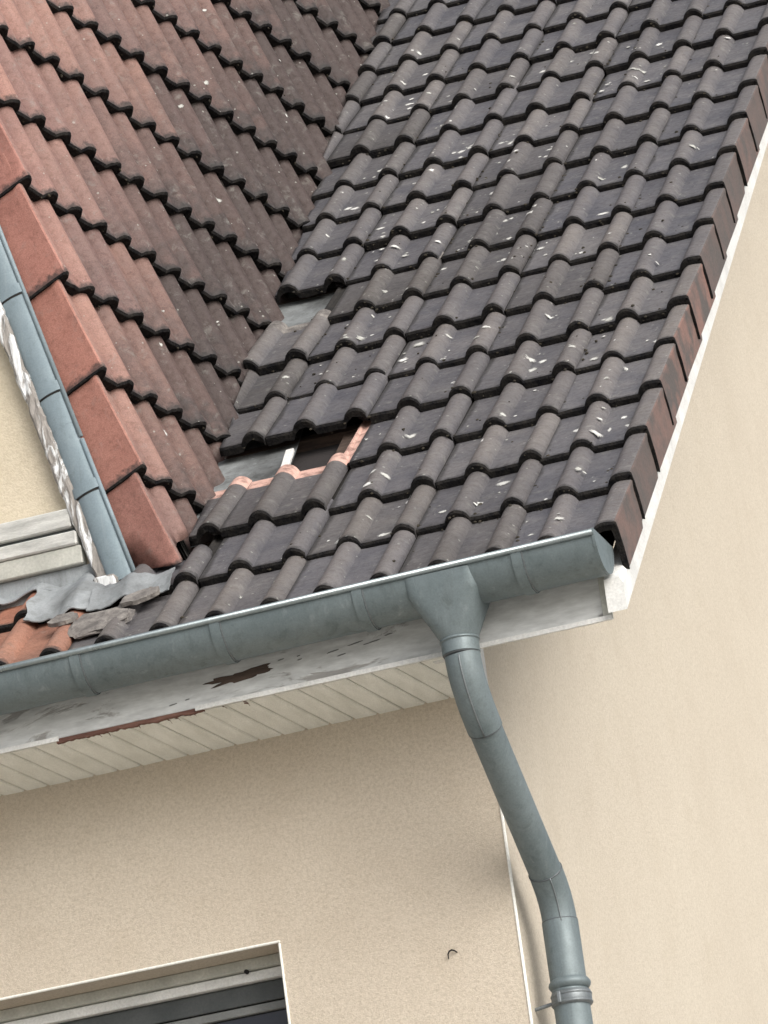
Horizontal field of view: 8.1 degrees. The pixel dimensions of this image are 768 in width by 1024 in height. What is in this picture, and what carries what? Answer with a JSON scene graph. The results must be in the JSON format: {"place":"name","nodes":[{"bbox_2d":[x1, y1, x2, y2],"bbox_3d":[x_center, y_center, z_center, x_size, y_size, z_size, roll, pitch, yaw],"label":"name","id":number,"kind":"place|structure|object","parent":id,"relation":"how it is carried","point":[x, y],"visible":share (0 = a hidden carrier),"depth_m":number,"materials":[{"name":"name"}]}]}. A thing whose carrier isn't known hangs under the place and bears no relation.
{"place":"outdoors","nodes":[
{"label":"outdoors","id":0,"kind":"place"},
{"bbox_2d":[0,0,767,1023],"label":"house","id":1,"kind":"structure","parent":0,"point":[318,832],"depth_m":14.76,"materials":[{"name":"white paint"}]},
{"bbox_2d":[47,612,78,626],"bbox_3d":[-0.834,0.279,14.103,0.078,0.049,0.064,-13,-19,15],"label":"tile shard","id":2,"kind":"object","parent":1,"relation":"on","point":[62,619],"visible":1,"depth_m":14.09,"materials":[{"name":"grey concrete"}]},
{"bbox_2d":[67,607,134,638],"bbox_3d":[-0.740,0.286,14.046,0.191,0.099,0.118,-13,-19,15],"label":"mortar lump","id":3,"kind":"object","parent":1,"relation":"on","point":[86,625],"visible":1,"depth_m":14.02,"materials":[{"name":"grey concrete"}]},
{"bbox_2d":[120,586,159,606],"bbox_3d":[-0.634,0.219,14.089,0.109,0.056,0.052,-8,-19,0],"label":"lump","id":4,"kind":"object","parent":1,"relation":"on","point":[141,596],"visible":1,"depth_m":14.07,"materials":[{"name":"grey concrete"}]},
{"bbox_2d":[0,940,290,1023],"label":"window","id":5,"kind":"structure","parent":1,"relation":"in","point":[253,990],"depth_m":14.08,"materials":[{"name":"plastic"}]},
{"bbox_2d":[0,0,389,621],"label":"dormer","id":6,"kind":"object","parent":1,"relation":"on","point":[88,446],"visible":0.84,"depth_m":15.37,"materials":[{"name":"red tile"}]},
{"bbox_2d":[0,528,613,715],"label":"gutter","id":7,"kind":"object","parent":1,"relation":"attached to","point":[449,598],"visible":1,"depth_m":13.59,"materials":[{"name":"metal"}]},
{"bbox_2d":[22,1,748,618],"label":"moss crumbs","id":8,"kind":"object","parent":1,"relation":"on","point":[456,251],"visible":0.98,"depth_m":15.96,"materials":[{"name":"plant"}]},
{"bbox_2d":[155,1,746,597],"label":"lichen spots","id":9,"kind":"object","parent":1,"relation":"on","point":[443,269],"visible":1,"depth_m":15.69,"materials":[{"name":"white plant"}]},
{"bbox_2d":[440,633,592,1023],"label":"downpipe","id":10,"kind":"object","parent":1,"relation":"attached to","point":[571,994],"visible":1,"depth_m":13.65,"materials":[{"name":"metal"}]}
]}

